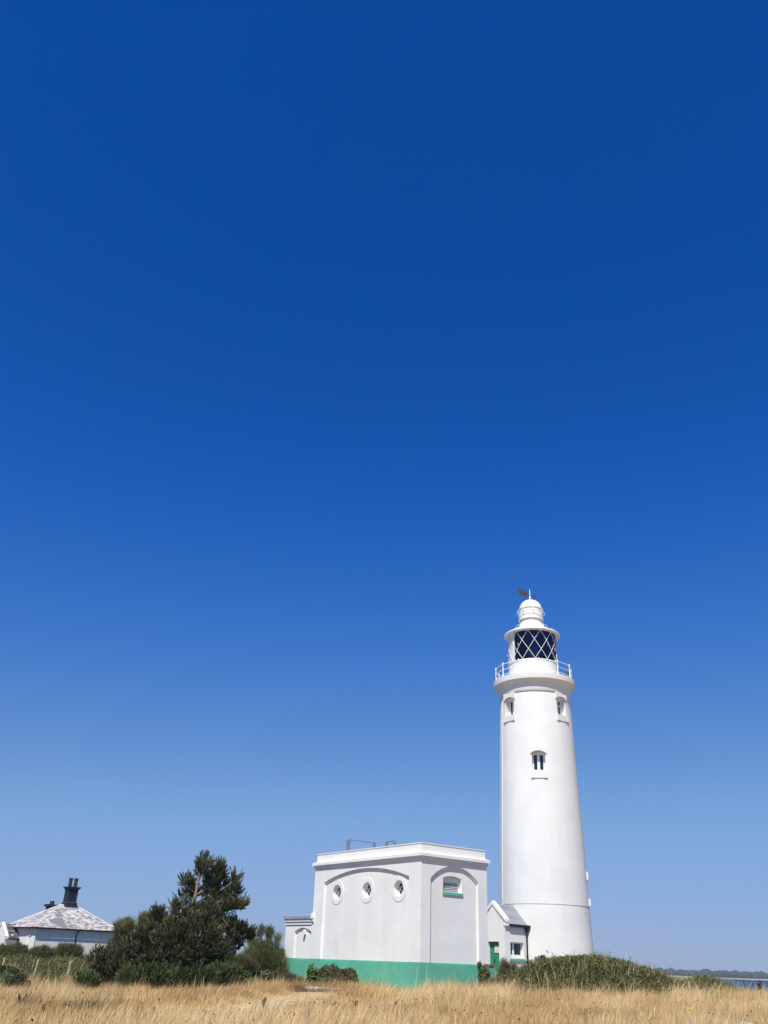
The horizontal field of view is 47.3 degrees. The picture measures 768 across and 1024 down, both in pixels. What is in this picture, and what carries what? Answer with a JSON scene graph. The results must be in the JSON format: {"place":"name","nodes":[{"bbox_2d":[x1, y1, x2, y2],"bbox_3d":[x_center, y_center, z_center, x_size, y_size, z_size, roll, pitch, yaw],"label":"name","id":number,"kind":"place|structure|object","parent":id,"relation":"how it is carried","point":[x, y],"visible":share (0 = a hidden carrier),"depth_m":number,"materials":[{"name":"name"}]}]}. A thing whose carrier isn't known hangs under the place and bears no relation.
{"place":"outdoors","nodes":[
{"label":"outdoors","id":0,"kind":"place"},
{"bbox_2d":[156,992,334,1013],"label":"path","id":1,"kind":"structure","parent":0,"point":[297,995],"depth_m":30.00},
{"bbox_2d":[0,951,767,1023],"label":"ground","id":2,"kind":"structure","parent":0,"point":[285,993],"depth_m":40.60,"materials":[{"name":"beige plant"}]},
{"bbox_2d":[0,940,29,955],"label":"tamarisk","id":3,"kind":"object","parent":2,"relation":"on","point":[8,949],"visible":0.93,"depth_m":60.10,"materials":[{"name":"green plant"}]},
{"bbox_2d":[0,964,30,986],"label":"round bush","id":4,"kind":"object","parent":2,"relation":"on","point":[8,972],"visible":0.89,"depth_m":37.31,"materials":[{"name":"green plant"}]},
{"bbox_2d":[18,991,26,1004],"bbox_3d":[-10.036,13.607,24.203,0.288,0.631,0.166,-8,-29,19],"label":"dead dock","id":5,"kind":"object","parent":2,"relation":"on","point":[19,997],"visible":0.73,"depth_m":24.25,"materials":[{"name":"brown plant"}]},
{"bbox_2d":[33,959,38,974],"bbox_3d":[-19.315,25.409,48.473,0.266,1.179,0.116,2,-27,0],"label":"fence post","id":6,"kind":"object","parent":2,"relation":"on","point":[35,970],"visible":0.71,"depth_m":48.52,"materials":[{"name":"brown wood"}]},
{"bbox_2d":[28,943,51,956],"bbox_3d":[-23.456,30.033,59.934,1.784,1.088,1.661,2,-27,0],"label":"tamarisk","id":7,"kind":"object","parent":2,"relation":"on","point":[40,951],"visible":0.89,"depth_m":59.61,"materials":[{"name":"green plant"}]},
{"bbox_2d":[0,878,114,954],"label":"cottage","id":8,"kind":"structure","parent":2,"relation":"on","point":[67,919],"depth_m":73.19,"materials":[{"name":"stone"}]},
{"bbox_2d":[46,941,84,957],"bbox_3d":[-21.618,29.721,59.527,2.671,1.211,1.676,6,-27,-8],"label":"tamarisk","id":9,"kind":"object","parent":2,"relation":"on","point":[71,949],"visible":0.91,"depth_m":59.27,"materials":[{"name":"green plant"}]},
{"bbox_2d":[79,955,90,960],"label":"scrub bush","id":10,"kind":"object","parent":2,"relation":"on","point":[83,957],"visible":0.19,"depth_m":57.76,"materials":[{"name":"green plant"}]},
{"bbox_2d":[73,969,102,988],"bbox_3d":[-12.646,20.101,37.266,1.340,1.386,1.110,-17,-33,33],"label":"low round bush","id":11,"kind":"object","parent":2,"relation":"on","point":[85,977],"visible":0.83,"depth_m":37.15,"materials":[{"name":"green plant"}]},
{"bbox_2d":[106,914,136,977],"bbox_3d":[-13.364,22.502,44.907,2.258,3.588,1.747,2,-27,0],"label":"tamarisk","id":12,"kind":"object","parent":2,"relation":"on","point":[122,926],"visible":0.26,"depth_m":45.13,"materials":[{"name":"green plant"}]},
{"bbox_2d":[112,909,158,948],"bbox_3d":[-11.839,21.266,42.555,2.680,3.749,1.992,2,-27,0],"label":"tamarisk","id":13,"kind":"object","parent":2,"relation":"on","point":[142,916],"visible":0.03,"depth_m":42.96,"materials":[{"name":"green plant"}]},
{"bbox_2d":[87,914,191,986],"bbox_3d":[-10.875,19.761,39.083,4.830,3.674,2.702,2,-27,0],"label":"pine tree","id":14,"kind":"object","parent":2,"relation":"on","point":[134,951],"visible":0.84,"depth_m":38.81,"materials":[{"name":"green plant"}]},
{"bbox_2d":[112,961,186,990],"bbox_3d":[-10.016,20.015,37.319,3.136,1.765,2.054,2,-27,0],"label":"bush","id":15,"kind":"object","parent":2,"relation":"on","point":[151,973],"visible":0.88,"depth_m":37.10,"materials":[{"name":"green plant"}]},
{"bbox_2d":[145,849,257,973],"bbox_3d":[-8.450,18.954,40.463,5.114,6.580,3.465,2,-27,0],"label":"pine tree","id":16,"kind":"object","parent":2,"relation":"on","point":[198,918],"visible":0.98,"depth_m":40.53,"materials":[{"name":"green plant"}]},
{"bbox_2d":[169,959,251,988],"bbox_3d":[-7.531,20.353,38.013,3.708,1.815,1.884,13,-29,-20],"label":"bush","id":17,"kind":"object","parent":2,"relation":"on","point":[220,972],"visible":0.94,"depth_m":37.94,"materials":[{"name":"green plant"}]},
{"bbox_2d":[225,953,260,985],"bbox_3d":[-7.501,23.797,45.355,2.364,1.909,1.855,2,-27,0],"label":"scrub bush","id":18,"kind":"object","parent":2,"relation":"on","point":[248,963],"visible":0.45,"depth_m":45.23,"materials":[{"name":"green plant"}]},
{"bbox_2d":[233,969,274,984],"bbox_3d":[-6.111,22.015,41.022,1.601,1.112,2.888,-18,-33,33],"label":"creeper patch","id":19,"kind":"object","parent":2,"relation":"on","point":[258,974],"visible":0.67,"depth_m":41.38,"materials":[{"name":"green plant"}]},
{"bbox_2d":[240,922,289,971],"bbox_3d":[-6.776,24.864,49.787,3.258,3.052,2.020,2,-27,0],"label":"tamarisk","id":20,"kind":"object","parent":2,"relation":"on","point":[267,953],"visible":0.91,"depth_m":49.48,"materials":[{"name":"green plant"}]},
{"bbox_2d":[273,965,303,982],"bbox_3d":[-4.455,21.758,40.726,1.762,1.390,1.113,-5,-28,14],"label":"dead shrub","id":21,"kind":"object","parent":2,"relation":"on","point":[279,971],"visible":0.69,"depth_m":40.72,"materials":[{"name":"brown plant"}]},
{"bbox_2d":[304,963,317,985],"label":"laurel bush","id":22,"kind":"object","parent":2,"relation":"on","point":[311,971],"visible":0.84,"depth_m":39.72,"materials":[{"name":"green plant"}]},
{"bbox_2d":[306,986,349,991],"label":"concrete slab","id":23,"kind":"structure","parent":2,"relation":"on","point":[316,987],"depth_m":38.04,"materials":[{"name":"grey concrete"}]},
{"bbox_2d":[316,964,343,984],"bbox_3d":[-2.424,21.198,39.794,1.467,1.254,1.452,-14,-32,29],"label":"browning bush","id":24,"kind":"object","parent":2,"relation":"on","point":[326,973],"visible":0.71,"depth_m":39.76,"materials":[{"name":"green plant"}]},
{"bbox_2d":[340,967,358,983],"bbox_3d":[-1.624,21.266,39.704,0.904,1.195,1.022,-20,-35,37],"label":"browning bush","id":25,"kind":"object","parent":2,"relation":"on","point":[350,975],"visible":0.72,"depth_m":39.70,"materials":[{"name":"green plant"}]},
{"bbox_2d":[0,949,745,997],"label":"green scrub","id":26,"kind":"object","parent":2,"relation":"on","point":[583,983],"visible":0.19,"depth_m":41.25,"materials":[{"name":"green plant"}]},
{"bbox_2d":[0,968,766,1023],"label":"seed heads","id":27,"kind":"object","parent":2,"relation":"on","point":[338,1004],"visible":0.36,"depth_m":26.22,"materials":[{"name":"brown plant"}]},
{"bbox_2d":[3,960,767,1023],"bbox_3d":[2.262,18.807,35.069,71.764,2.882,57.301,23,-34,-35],"label":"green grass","id":28,"kind":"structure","parent":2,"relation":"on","point":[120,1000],"depth_m":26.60,"materials":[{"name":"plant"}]},
{"bbox_2d":[283,839,489,989],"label":"engine house","id":29,"kind":"structure","parent":2,"relation":"on","point":[401,914],"depth_m":44.97,"materials":[{"name":"white paint"}]},
{"bbox_2d":[330,880,343,903],"bbox_3d":[-2.490,21.103,48.620,0.314,1.250,1.250,21,-33,-32],"label":"round window","id":30,"kind":"structure","parent":29,"relation":"in","point":[340,891],"depth_m":48.68,"materials":[{"name":"white paint"}]},
{"bbox_2d":[360,877,373,902],"bbox_3d":[-0.798,20.142,46.677,0.314,1.250,1.250,21,-33,-32],"label":"round window","id":31,"kind":"structure","parent":29,"relation":"in","point":[370,887],"depth_m":46.76,"materials":[{"name":"white paint"}]},
{"bbox_2d":[391,875,406,901],"bbox_3d":[0.868,19.221,44.748,0.314,1.250,1.250,21,-33,-32],"label":"round window","id":32,"kind":"structure","parent":29,"relation":"in","point":[402,887],"depth_m":44.81,"materials":[{"name":"white paint"}]},
{"bbox_2d":[476,960,484,986],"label":"leafy weed","id":33,"kind":"object","parent":2,"relation":"on","point":[480,972],"visible":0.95,"depth_m":39.12,"materials":[{"name":"green plant"}]},
{"bbox_2d":[481,964,490,984],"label":"leafy weed","id":34,"kind":"object","parent":2,"relation":"on","point":[487,973],"visible":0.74,"depth_m":39.91,"materials":[{"name":"green plant"}]},
{"bbox_2d":[484,964,494,980],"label":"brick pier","id":35,"kind":"structure","parent":2,"relation":"on","point":[491,966],"depth_m":43.74,"materials":[{"name":"green paint"}]},
{"bbox_2d":[497,956,517,976],"bbox_3d":[6.272,23.031,44.380,1.435,1.154,1.268,2,-27,0],"label":"dead shrub","id":36,"kind":"object","parent":2,"relation":"on","point":[504,964],"visible":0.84,"depth_m":44.32,"materials":[{"name":"plant"}]},
{"bbox_2d":[487,901,530,973],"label":"porch lodge","id":37,"kind":"structure","parent":2,"relation":"on","point":[508,928],"depth_m":50.70,"materials":[{"name":"white paint"}]},
{"bbox_2d":[490,942,498,973],"bbox_3d":[6.422,25.854,50.276,0.112,2.152,0.896,21,-33,-32],"label":"door","id":38,"kind":"structure","parent":37,"relation":"in","point":[494,946],"depth_m":50.52,"materials":[{"name":"green paint"}]},
{"bbox_2d":[510,942,525,960],"bbox_3d":[7.609,25.282,50.376,1.240,0.958,0.300,21,-33,-32],"label":"window","id":39,"kind":"structure","parent":37,"relation":"in","point":[516,949],"depth_m":50.48,"materials":[{"name":"white paint"}]},
{"bbox_2d":[525,954,547,963],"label":"twiggy plant","id":40,"kind":"object","parent":2,"relation":"on","point":[539,958],"visible":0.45,"depth_m":45.24,"materials":[{"name":"green plant"}]},
{"bbox_2d":[494,588,593,962],"bbox_3d":[10.156,17.210,57.721,5.800,26.090,5.800,2,-27,0],"label":"lighthouse","id":41,"kind":"object","parent":2,"relation":"on","point":[543,883],"visible":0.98,"depth_m":55.05,"materials":[{"name":"white paint"}]},
{"bbox_2d":[503,692,514,722],"bbox_3d":[8.496,13.058,58.442,0.543,1.900,1.020,19,-32,-30],"label":"window","id":42,"kind":"structure","parent":41,"relation":"in","point":[511,717],"depth_m":58.57,"materials":[{"name":"white paint"}]},
{"bbox_2d":[530,746,547,777],"bbox_3d":[9.852,15.951,55.810,1.020,2.000,0.536,-2,-27,8],"label":"window","id":43,"kind":"structure","parent":41,"relation":"in","point":[538,758],"depth_m":55.96,"materials":[{"name":"white paint"}]},
{"bbox_2d":[554,691,568,722],"bbox_3d":[11.605,12.926,57.963,1.020,1.900,0.543,21,-33,-32],"label":"window","id":44,"kind":"structure","parent":41,"relation":"in","point":[560,717],"depth_m":58.07,"materials":[{"name":"white paint"}]},
{"bbox_2d":[734,980,767,990],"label":"rail fence","id":45,"kind":"object","parent":2,"relation":"on","point":[752,984],"visible":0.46,"depth_m":54.39,"materials":[{"name":"brown wood"}]},
{"bbox_2d":[755,980,764,991],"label":"seeded weed","id":46,"kind":"object","parent":2,"relation":"on","point":[759,985],"visible":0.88,"depth_m":49.31,"materials":[{"name":"plant"}]},
{"bbox_2d":[0,0,767,973],"label":"sky","id":47,"kind":"structure","parent":0,"point":[333,334],"materials":[{"name":"blue"}]},
{"bbox_2d":[672,976,766,979],"bbox_3d":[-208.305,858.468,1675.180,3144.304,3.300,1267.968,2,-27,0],"label":"shore","id":48,"kind":"structure","parent":0,"point":[727,978],"depth_m":1479.04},
{"bbox_2d":[235,954,767,978],"bbox_3d":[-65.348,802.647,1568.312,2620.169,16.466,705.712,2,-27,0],"label":"wood","id":49,"kind":"object","parent":48,"relation":"on","point":[738,974],"visible":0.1,"depth_m":1547.79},
{"bbox_2d":[674,977,767,992],"bbox_3d":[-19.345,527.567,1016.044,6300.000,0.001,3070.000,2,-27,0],"label":"sea","id":50,"kind":"structure","parent":0,"point":[747,982],"depth_m":688.58,"materials":[{"name":"liquid"}]}
]}

